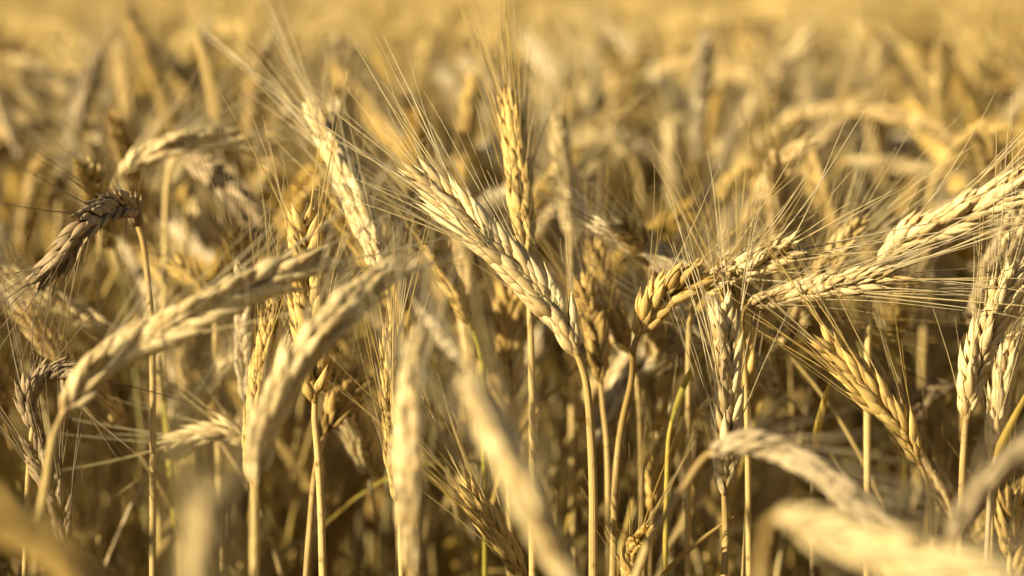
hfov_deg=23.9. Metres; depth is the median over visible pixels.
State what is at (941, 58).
wheat stalk
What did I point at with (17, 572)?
wheat stalk
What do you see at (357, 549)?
wheat stalk
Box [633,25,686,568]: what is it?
wheat stalk
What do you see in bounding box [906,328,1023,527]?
wheat stalk
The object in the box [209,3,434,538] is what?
wheat stalk
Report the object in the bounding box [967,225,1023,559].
wheat stalk
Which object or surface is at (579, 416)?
wheat stalk
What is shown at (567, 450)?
wheat stalk
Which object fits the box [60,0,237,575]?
wheat stalk
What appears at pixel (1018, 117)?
wheat stalk
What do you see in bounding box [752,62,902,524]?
wheat stalk
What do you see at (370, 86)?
wheat stalk
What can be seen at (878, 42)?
wheat stalk
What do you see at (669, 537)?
wheat stalk
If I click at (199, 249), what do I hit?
wheat stalk
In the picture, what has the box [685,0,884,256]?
wheat stalk
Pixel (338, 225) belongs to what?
wheat stalk
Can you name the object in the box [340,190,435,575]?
wheat stalk
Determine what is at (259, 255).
wheat stalk
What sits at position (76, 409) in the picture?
wheat stalk
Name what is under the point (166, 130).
wheat stalk
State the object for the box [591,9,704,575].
wheat stalk
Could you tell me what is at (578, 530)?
wheat stalk
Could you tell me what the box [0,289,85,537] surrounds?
wheat stalk
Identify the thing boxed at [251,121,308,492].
wheat stalk
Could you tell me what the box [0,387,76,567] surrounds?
wheat stalk
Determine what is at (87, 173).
wheat stalk
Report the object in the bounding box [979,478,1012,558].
wheat stalk
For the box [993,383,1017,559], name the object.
wheat stalk
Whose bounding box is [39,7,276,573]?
wheat stalk
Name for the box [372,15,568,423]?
wheat stalk
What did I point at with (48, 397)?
wheat stalk
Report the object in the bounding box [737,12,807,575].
wheat stalk
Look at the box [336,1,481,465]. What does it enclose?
wheat stalk
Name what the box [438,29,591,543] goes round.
wheat stalk
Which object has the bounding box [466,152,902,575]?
wheat stalk
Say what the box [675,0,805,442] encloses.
wheat stalk
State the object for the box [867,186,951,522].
wheat stalk
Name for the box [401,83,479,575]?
wheat stalk
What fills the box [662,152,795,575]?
wheat stalk
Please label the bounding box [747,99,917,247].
wheat stalk
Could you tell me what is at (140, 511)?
wheat stalk
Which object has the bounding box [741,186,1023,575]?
wheat stalk
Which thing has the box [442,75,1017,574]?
wheat stalk
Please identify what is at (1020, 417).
wheat stalk
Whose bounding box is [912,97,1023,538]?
wheat stalk
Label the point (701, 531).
wheat stalk
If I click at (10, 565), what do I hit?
wheat stalk
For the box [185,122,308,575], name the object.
wheat stalk
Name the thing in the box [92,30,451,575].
wheat stalk
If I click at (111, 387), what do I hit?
wheat stalk
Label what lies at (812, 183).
wheat stalk
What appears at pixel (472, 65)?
wheat stalk
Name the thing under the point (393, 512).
wheat stalk
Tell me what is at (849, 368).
wheat stalk
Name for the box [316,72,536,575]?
wheat stalk
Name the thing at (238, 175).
wheat stalk
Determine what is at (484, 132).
wheat stalk
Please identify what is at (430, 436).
wheat stalk
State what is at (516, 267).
wheat stalk
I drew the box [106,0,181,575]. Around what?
wheat stalk
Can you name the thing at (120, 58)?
wheat stalk
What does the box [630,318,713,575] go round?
wheat stalk
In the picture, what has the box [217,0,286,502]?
wheat stalk
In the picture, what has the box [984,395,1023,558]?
leaf shoot
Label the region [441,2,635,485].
wheat stalk
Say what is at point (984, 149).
wheat stalk
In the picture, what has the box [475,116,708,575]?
wheat stalk
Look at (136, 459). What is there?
wheat stalk
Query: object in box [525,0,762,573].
wheat stalk
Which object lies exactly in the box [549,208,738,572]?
wheat stalk
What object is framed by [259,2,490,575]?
wheat stalk
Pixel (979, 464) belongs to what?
wheat stalk
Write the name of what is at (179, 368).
wheat stalk
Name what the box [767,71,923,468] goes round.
wheat stalk
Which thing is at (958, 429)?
wheat stalk
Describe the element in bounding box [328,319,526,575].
wheat stalk
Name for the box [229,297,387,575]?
wheat stalk
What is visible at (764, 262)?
wheat stalk
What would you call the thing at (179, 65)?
wheat stalk
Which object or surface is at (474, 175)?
wheat stalk
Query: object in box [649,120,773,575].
wheat stalk
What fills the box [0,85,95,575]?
wheat stalk
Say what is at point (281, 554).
wheat stalk
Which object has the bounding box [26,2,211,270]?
wheat stalk
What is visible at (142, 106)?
wheat stalk
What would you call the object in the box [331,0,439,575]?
wheat stalk
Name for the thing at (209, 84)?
stalk
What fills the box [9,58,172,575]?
wheat stalk
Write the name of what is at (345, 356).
wheat stalk
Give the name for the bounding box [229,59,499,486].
wheat stalk
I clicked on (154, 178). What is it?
wheat stalk
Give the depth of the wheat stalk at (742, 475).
1.70 m
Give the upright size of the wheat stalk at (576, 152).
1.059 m
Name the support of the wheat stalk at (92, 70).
on the ground
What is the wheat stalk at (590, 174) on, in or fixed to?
on the ground
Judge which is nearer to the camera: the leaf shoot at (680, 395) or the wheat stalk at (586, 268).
the leaf shoot at (680, 395)
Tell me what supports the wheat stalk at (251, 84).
on the ground
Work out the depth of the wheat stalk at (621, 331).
1.03 m
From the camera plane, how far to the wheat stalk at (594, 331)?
1.00 m
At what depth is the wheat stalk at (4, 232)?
1.24 m
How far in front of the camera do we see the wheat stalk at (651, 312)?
0.94 m
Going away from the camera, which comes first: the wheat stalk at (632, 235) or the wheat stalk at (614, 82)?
the wheat stalk at (632, 235)
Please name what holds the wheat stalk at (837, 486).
on the ground
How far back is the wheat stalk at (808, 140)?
1.16 m
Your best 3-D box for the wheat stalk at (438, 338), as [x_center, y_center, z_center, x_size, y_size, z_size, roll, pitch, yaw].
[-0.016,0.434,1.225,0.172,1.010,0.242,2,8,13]
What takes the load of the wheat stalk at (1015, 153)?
on the ground
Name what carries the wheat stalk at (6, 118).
on the ground
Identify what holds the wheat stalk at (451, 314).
on the ground
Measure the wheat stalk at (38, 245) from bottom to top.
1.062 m
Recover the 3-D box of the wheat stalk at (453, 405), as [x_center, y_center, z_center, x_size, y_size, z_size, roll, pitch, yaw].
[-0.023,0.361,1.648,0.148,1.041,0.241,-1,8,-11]
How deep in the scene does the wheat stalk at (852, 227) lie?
1.01 m
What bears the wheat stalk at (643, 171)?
on the ground
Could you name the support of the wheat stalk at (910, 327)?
on the ground
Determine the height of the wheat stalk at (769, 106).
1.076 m
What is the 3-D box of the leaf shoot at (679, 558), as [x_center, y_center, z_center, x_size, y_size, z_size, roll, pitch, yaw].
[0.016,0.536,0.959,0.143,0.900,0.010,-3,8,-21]
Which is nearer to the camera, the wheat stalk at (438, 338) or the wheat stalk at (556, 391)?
the wheat stalk at (438, 338)
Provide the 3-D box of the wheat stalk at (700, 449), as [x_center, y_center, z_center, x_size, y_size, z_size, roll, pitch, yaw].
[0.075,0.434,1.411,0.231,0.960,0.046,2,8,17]
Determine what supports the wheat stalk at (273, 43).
on the ground
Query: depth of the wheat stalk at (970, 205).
0.96 m
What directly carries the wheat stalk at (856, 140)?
on the ground
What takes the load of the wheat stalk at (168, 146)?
on the ground
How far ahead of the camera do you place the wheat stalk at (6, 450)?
1.48 m
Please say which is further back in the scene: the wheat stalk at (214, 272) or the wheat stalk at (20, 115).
the wheat stalk at (20, 115)
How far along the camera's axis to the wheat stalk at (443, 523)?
1.53 m
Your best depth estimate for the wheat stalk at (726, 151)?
1.32 m
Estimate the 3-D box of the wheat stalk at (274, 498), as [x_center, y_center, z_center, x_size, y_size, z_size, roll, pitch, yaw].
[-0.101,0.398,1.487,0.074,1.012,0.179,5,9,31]
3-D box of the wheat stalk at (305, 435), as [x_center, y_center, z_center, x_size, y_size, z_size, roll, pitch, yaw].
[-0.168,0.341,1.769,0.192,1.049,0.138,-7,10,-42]
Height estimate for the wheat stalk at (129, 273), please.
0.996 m
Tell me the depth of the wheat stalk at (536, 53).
1.60 m
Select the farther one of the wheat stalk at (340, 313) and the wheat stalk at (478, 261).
the wheat stalk at (478, 261)
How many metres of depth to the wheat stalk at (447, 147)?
1.44 m
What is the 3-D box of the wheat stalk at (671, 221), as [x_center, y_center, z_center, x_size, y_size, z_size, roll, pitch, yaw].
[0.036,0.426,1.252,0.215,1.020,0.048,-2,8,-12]
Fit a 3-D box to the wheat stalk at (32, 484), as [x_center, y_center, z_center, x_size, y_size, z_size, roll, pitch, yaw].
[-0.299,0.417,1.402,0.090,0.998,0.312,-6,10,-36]
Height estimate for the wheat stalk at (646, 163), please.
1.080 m
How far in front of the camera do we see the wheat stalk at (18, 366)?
1.40 m
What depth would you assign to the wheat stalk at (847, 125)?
1.39 m
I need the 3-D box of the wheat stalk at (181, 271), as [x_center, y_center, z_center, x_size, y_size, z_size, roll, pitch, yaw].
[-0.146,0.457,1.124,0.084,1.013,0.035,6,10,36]
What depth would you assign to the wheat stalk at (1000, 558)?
1.10 m
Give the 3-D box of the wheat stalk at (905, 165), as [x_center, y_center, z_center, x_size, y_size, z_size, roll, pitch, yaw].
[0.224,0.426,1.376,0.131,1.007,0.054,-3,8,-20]
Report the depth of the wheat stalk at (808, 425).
1.30 m
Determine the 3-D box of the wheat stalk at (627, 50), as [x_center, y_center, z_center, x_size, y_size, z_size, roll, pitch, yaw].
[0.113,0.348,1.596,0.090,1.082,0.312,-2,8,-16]
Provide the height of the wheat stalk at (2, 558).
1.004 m
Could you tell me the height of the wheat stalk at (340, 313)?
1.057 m
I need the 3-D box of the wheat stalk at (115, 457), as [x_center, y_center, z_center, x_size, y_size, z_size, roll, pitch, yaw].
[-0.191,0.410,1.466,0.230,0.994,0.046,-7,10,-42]
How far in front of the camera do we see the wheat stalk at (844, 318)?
1.04 m
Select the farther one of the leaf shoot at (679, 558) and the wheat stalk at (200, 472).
the wheat stalk at (200, 472)
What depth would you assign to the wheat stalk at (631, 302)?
1.21 m
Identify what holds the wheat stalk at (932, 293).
on the ground
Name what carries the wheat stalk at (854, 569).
on the ground
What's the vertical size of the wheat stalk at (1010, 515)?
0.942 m
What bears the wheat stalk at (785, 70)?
on the ground
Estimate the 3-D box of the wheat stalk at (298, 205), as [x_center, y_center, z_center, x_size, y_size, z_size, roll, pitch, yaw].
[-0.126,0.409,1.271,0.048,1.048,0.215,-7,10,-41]
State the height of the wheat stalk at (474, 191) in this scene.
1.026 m
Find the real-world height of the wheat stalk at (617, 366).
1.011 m
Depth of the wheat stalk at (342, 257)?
1.21 m
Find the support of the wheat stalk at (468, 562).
on the ground
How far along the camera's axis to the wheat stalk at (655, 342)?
1.06 m
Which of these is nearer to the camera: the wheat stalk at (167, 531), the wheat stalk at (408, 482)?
the wheat stalk at (408, 482)
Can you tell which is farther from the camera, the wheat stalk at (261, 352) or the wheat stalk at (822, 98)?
the wheat stalk at (822, 98)
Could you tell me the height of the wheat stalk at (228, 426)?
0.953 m
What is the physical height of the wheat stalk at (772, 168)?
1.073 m
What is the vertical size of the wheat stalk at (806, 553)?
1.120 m
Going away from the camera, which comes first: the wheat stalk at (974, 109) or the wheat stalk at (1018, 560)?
the wheat stalk at (1018, 560)
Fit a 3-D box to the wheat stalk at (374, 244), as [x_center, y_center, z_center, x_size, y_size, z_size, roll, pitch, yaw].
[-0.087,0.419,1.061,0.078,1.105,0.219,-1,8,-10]
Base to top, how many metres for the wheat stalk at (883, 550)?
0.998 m
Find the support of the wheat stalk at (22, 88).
on the ground
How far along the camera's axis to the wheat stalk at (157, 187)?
1.24 m
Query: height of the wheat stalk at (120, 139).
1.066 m
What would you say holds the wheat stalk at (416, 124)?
on the ground
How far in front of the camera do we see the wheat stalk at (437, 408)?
1.23 m
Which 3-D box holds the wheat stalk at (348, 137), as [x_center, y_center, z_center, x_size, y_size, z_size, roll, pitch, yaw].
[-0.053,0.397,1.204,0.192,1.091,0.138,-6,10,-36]
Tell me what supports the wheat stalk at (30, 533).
on the ground
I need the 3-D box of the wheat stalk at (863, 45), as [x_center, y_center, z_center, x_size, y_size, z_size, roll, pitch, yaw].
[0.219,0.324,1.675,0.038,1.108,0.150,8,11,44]
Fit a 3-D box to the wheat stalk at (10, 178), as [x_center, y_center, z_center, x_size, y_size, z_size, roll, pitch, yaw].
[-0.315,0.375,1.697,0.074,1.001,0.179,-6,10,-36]
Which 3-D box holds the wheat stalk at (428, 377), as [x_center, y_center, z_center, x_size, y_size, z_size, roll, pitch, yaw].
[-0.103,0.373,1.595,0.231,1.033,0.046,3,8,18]
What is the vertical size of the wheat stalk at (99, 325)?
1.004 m
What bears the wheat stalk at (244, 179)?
on the ground
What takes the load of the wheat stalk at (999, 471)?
on the ground
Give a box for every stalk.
[0,8,171,575]
[0,21,303,575]
[0,53,98,187]
[0,57,164,574]
[0,61,86,553]
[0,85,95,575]
[0,89,285,575]
[0,96,452,556]
[0,110,238,567]
[0,117,323,575]
[0,135,57,256]
[0,146,155,575]
[0,165,95,539]
[0,184,12,575]
[0,222,130,575]
[0,222,186,543]
[0,223,27,502]
[0,237,283,575]
[0,240,71,537]
[0,252,217,575]
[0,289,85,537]
[0,324,77,458]
[0,332,37,437]
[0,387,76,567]
[0,422,15,498]
[0,423,101,575]
[1,144,50,420]
[2,45,123,575]
[2,126,241,575]
[2,544,14,575]
[3,251,148,575]
[4,0,319,567]
[4,17,181,573]
[4,47,239,575]
[5,76,229,575]
[5,328,47,575]
[7,329,39,493]
[7,489,19,575]
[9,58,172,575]
[10,124,340,575]
[11,94,148,575]
[16,22,304,562]
[18,466,132,531]
[20,357,259,575]
[21,1,82,519]
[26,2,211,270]
[27,155,177,539]
[29,138,490,575]
[32,0,241,575]
[34,260,103,497]
[37,20,364,573]
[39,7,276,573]
[42,74,144,575]
[43,36,173,558]
[43,85,136,567]
[44,77,158,557]
[48,0,151,575]
[55,23,236,570]
[56,31,219,419]
[57,0,380,575]
[58,173,247,461]
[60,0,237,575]
[85,0,146,574]
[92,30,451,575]
[96,55,416,572]
[99,180,223,575]
[101,21,244,542]
[101,275,329,575]
[102,205,233,545]
[105,31,323,575]
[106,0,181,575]
[108,207,189,547]
[109,241,335,575]
[110,146,196,502]
[114,25,355,575]
[119,26,443,570]
[129,61,245,563]
[130,96,366,575]
[135,1,443,575]
[140,39,302,572]
[142,117,488,575]
[155,44,394,534]
[156,150,366,575]
[160,200,481,575]
[170,177,348,573]
[177,26,353,553]
[182,1,375,575]
[182,184,231,575]
[185,0,227,575]
[185,64,454,535]
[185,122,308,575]
[186,37,363,575]
[189,33,414,537]
[198,0,330,566]
[199,35,318,543]
[201,0,399,575]
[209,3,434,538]
[210,61,467,575]
[211,61,360,575]
[211,225,405,489]
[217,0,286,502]
[220,149,339,488]
[225,54,475,572]
[227,76,409,491]
[228,14,378,575]
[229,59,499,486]
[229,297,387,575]
[233,54,443,562]
[235,101,301,413]
[237,125,552,575]
[246,69,423,575]
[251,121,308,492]
[254,0,503,493]
[258,248,382,575]
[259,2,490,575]
[261,73,351,573]
[265,18,597,575]
[270,0,470,575]
[270,122,451,527]
[283,259,1014,575]
[284,118,639,572]
[286,7,403,575]
[287,0,464,575]
[293,34,434,575]
[293,165,547,575]
[301,44,567,424]
[302,159,701,574]
[302,305,448,575]
[303,150,586,575]
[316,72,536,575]
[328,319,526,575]
[330,76,487,575]
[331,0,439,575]
[334,95,549,575]
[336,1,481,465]
[338,138,470,575]
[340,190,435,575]
[344,246,580,575]
[352,260,455,575]
[353,89,506,575]
[355,58,418,575]
[364,43,452,575]
[364,53,592,575]
[364,63,683,564]
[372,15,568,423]
[378,1,610,465]
[380,98,551,575]
[380,217,528,462]
[384,78,592,377]
[390,70,585,575]
[392,92,658,575]
[395,129,620,575]
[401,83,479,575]
[407,56,655,575]
[412,35,525,306]
[416,63,561,575]
[420,64,567,458]
[431,0,673,539]
[431,112,583,575]
[434,33,865,563]
[437,52,582,464]
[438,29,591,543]
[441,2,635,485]
[442,0,508,575]
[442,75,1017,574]
[444,163,676,575]
[456,158,556,575]
[457,0,559,575]
[460,46,525,458]
[460,219,552,575]
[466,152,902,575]
[469,126,751,573]
[472,232,674,574]
[475,0,677,573]
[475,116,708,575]
[479,0,704,564]
[480,64,889,573]
[482,71,643,500]
[488,8,653,575]
[489,220,741,565]
[497,166,623,575]
[498,213,712,575]
[509,1,598,556]
[521,210,774,552]
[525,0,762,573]
[531,242,879,575]
[537,116,644,575]
[540,13,808,565]
[541,11,592,198]
[542,155,721,575]
[546,111,697,573]
[549,9,613,575]
[549,132,924,575]
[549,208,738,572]
[551,164,769,575]
[554,207,669,575]
[555,0,773,560]
[563,233,804,534]
[566,0,824,540]
[581,416,704,575]
[585,64,847,575]
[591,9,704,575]
[595,125,636,221]
[596,180,708,573]
[602,9,753,569]
[609,154,855,575]
[610,145,683,420]
[611,133,735,486]
[611,257,686,575]
[616,25,857,354]
[617,120,839,575]
[617,228,940,557]
[629,21,849,410]
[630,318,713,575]
[631,1,744,521]
[631,392,1023,575]
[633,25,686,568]
[635,21,897,532]
[644,60,797,575]
[645,85,1005,575]
[646,37,824,575]
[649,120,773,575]
[654,197,1021,575]
[656,164,1023,575]
[660,114,840,572]
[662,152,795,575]
[667,11,789,575]
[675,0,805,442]
[678,22,932,573]
[682,116,849,575]
[684,195,935,543]
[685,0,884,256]
[685,90,859,556]
[685,111,991,575]
[690,0,821,573]
[692,25,793,572]
[707,106,998,575]
[711,16,764,233]
[713,98,814,575]
[717,84,981,575]
[718,0,813,561]
[724,23,814,575]
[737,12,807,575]
[738,0,900,568]
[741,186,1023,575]
[744,0,821,568]
[744,4,886,507]
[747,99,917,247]
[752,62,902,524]
[756,477,1023,575]
[759,1,836,574]
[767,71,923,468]
[768,123,950,525]
[774,69,1023,562]
[785,15,965,575]
[789,0,911,575]
[792,136,967,329]
[806,201,957,401]
[811,102,984,525]
[814,253,970,549]
[817,110,960,575]
[823,152,985,575]
[825,38,1023,372]
[829,369,969,550]
[831,142,1000,571]
[837,29,901,575]
[837,49,927,203]
[839,64,1023,575]
[846,52,994,575]
[863,89,1023,575]
[865,0,1017,420]
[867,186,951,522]
[890,36,1023,258]
[899,179,1023,564]
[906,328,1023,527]
[909,217,1000,508]
[910,0,973,511]
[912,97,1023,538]
[919,83,975,429]
[919,85,984,491]
[923,127,1023,541]
[925,96,1023,549]
[935,247,1023,531]
[947,348,1023,548]
[947,382,1023,572]
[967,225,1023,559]
[971,22,1023,481]
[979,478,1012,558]
[980,387,1020,452]
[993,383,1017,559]
[995,546,1000,559]
[998,551,1002,564]
[1012,472,1023,574]
[1018,376,1023,421]
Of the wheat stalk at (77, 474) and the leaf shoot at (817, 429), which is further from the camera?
the wheat stalk at (77, 474)
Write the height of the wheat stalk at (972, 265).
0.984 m
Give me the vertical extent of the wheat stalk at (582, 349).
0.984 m
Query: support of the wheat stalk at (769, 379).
on the ground
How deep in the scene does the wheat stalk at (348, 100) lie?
1.21 m
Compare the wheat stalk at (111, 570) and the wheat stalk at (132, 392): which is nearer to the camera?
the wheat stalk at (111, 570)
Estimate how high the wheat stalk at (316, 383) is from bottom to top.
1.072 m
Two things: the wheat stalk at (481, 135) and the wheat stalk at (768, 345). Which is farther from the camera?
the wheat stalk at (481, 135)
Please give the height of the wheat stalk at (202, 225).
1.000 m
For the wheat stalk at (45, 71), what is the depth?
1.57 m
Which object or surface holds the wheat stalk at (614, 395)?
on the ground
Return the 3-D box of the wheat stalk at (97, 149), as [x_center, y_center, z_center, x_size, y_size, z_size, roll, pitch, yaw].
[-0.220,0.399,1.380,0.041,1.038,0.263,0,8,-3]
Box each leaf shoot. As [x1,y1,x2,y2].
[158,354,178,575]
[660,516,733,575]
[662,352,703,575]
[809,377,831,575]
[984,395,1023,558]
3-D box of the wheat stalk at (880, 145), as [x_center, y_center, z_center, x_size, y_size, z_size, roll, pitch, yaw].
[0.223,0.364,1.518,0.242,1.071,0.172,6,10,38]
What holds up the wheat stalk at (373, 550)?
on the ground
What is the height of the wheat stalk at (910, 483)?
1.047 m
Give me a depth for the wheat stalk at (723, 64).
1.47 m
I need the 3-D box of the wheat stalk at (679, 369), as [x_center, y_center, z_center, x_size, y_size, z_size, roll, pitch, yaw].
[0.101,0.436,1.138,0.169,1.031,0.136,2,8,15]
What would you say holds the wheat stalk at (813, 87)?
on the ground
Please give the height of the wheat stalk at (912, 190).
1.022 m
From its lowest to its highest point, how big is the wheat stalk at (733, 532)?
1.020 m
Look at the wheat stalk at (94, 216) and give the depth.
0.92 m
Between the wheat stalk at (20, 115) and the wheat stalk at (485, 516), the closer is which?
the wheat stalk at (485, 516)
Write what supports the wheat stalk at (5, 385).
on the ground
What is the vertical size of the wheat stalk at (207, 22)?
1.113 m
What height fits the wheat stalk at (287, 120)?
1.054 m
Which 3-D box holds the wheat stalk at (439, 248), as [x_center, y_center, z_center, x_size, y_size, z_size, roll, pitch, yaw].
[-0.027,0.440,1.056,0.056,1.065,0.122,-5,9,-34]
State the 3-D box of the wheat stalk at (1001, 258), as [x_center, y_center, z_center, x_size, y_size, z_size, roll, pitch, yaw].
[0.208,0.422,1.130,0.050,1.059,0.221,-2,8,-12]
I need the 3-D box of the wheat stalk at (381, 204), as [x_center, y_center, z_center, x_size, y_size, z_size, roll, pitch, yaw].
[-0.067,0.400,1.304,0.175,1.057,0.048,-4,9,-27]
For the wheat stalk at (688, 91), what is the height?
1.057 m
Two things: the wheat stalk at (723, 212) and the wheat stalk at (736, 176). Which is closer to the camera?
the wheat stalk at (736, 176)
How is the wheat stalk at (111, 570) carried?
on the ground
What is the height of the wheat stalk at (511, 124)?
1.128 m
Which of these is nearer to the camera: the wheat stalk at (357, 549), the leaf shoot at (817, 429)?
the leaf shoot at (817, 429)
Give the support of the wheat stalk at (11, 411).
on the ground
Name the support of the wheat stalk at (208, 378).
on the ground
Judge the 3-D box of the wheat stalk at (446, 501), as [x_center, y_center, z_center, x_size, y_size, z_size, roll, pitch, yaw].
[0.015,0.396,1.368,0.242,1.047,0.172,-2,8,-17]
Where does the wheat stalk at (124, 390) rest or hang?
on the ground
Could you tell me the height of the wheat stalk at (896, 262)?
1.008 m
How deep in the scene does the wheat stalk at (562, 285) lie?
1.15 m
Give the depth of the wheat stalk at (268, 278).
0.81 m
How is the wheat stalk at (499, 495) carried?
on the ground
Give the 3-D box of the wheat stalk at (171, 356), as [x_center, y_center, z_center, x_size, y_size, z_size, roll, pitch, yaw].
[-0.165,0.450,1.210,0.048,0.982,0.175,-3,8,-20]
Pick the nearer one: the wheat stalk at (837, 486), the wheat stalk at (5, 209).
the wheat stalk at (837, 486)
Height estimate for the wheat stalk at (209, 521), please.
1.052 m
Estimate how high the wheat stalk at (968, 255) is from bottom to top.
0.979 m
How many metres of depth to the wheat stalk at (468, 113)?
1.24 m
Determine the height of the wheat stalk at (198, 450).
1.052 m
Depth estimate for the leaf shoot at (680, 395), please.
0.95 m
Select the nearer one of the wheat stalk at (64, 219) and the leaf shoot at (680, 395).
the leaf shoot at (680, 395)
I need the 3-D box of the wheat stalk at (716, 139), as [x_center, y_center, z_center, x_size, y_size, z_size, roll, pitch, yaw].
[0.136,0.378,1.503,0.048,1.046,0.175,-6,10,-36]
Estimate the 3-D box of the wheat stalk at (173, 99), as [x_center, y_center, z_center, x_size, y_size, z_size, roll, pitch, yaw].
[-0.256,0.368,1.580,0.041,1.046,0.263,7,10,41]
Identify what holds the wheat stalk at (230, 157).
on the ground
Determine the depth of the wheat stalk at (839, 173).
1.47 m
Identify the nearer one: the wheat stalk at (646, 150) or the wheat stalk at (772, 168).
the wheat stalk at (772, 168)
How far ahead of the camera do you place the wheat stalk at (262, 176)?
1.32 m
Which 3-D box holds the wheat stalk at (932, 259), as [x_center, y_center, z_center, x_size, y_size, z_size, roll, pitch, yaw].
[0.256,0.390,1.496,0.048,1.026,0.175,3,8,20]
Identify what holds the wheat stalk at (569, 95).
on the ground
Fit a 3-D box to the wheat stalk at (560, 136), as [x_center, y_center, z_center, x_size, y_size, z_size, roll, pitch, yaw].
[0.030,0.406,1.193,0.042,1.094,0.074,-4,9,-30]
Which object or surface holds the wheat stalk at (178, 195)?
on the ground
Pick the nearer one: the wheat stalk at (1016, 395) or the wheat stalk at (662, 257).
the wheat stalk at (662, 257)
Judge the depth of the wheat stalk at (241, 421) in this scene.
1.17 m
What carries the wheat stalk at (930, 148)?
on the ground
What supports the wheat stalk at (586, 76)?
on the ground
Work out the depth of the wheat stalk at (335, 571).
1.55 m
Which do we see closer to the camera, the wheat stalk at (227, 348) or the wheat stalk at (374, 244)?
the wheat stalk at (374, 244)
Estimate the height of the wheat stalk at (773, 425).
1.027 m
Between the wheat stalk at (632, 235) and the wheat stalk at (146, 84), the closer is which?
the wheat stalk at (632, 235)
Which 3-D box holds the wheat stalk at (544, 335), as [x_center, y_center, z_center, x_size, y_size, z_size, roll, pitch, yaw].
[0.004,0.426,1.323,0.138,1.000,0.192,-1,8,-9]
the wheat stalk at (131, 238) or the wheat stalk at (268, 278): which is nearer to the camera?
the wheat stalk at (268, 278)
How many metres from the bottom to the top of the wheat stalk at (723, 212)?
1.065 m
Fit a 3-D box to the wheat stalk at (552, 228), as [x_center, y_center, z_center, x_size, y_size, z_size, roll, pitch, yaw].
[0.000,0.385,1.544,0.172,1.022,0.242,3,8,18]
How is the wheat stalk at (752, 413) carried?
on the ground
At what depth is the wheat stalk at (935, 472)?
1.01 m
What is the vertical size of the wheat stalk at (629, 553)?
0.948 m
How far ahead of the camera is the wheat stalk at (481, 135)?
1.41 m
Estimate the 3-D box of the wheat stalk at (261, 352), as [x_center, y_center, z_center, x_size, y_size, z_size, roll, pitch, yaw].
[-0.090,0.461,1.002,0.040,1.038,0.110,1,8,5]
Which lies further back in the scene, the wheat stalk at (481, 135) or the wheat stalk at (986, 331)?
the wheat stalk at (481, 135)
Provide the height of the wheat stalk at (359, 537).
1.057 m
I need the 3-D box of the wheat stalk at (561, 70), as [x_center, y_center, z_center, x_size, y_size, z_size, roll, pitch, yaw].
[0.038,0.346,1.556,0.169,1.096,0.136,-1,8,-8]
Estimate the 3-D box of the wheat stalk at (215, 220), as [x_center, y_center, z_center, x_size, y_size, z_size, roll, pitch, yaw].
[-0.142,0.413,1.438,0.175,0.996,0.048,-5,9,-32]
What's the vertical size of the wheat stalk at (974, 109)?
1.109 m
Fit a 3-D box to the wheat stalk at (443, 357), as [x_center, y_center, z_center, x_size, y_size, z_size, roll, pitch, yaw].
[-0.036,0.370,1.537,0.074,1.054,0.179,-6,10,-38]
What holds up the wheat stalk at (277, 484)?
on the ground
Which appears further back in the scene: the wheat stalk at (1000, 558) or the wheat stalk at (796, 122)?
the wheat stalk at (796, 122)
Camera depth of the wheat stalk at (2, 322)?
1.20 m
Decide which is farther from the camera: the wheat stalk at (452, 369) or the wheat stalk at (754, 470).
the wheat stalk at (452, 369)
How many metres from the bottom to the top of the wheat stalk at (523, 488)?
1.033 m
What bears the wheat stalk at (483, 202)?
on the ground
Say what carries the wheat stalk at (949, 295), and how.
on the ground
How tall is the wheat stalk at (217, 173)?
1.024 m
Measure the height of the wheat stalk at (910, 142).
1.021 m
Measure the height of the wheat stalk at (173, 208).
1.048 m
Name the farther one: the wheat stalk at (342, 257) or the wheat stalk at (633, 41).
the wheat stalk at (633, 41)
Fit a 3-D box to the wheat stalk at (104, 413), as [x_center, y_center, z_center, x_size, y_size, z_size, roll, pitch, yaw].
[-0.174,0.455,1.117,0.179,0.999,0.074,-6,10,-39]
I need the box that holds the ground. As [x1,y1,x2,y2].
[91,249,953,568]
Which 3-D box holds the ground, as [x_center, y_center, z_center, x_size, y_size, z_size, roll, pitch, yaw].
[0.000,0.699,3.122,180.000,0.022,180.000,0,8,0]
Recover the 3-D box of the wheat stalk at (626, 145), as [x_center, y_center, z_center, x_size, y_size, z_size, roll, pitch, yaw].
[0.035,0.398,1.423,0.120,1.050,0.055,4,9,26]
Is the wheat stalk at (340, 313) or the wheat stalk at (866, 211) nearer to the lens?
the wheat stalk at (340, 313)
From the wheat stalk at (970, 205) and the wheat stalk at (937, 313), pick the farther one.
the wheat stalk at (937, 313)
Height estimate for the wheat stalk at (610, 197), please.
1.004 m
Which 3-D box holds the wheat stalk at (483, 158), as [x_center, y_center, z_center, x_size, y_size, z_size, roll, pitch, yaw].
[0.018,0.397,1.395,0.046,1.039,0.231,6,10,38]
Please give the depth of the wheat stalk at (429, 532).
1.25 m
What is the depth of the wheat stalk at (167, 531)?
1.21 m
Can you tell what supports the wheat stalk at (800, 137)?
on the ground
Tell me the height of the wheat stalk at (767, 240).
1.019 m
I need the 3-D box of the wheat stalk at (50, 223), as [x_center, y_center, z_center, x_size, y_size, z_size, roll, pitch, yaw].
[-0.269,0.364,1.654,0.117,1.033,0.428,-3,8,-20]

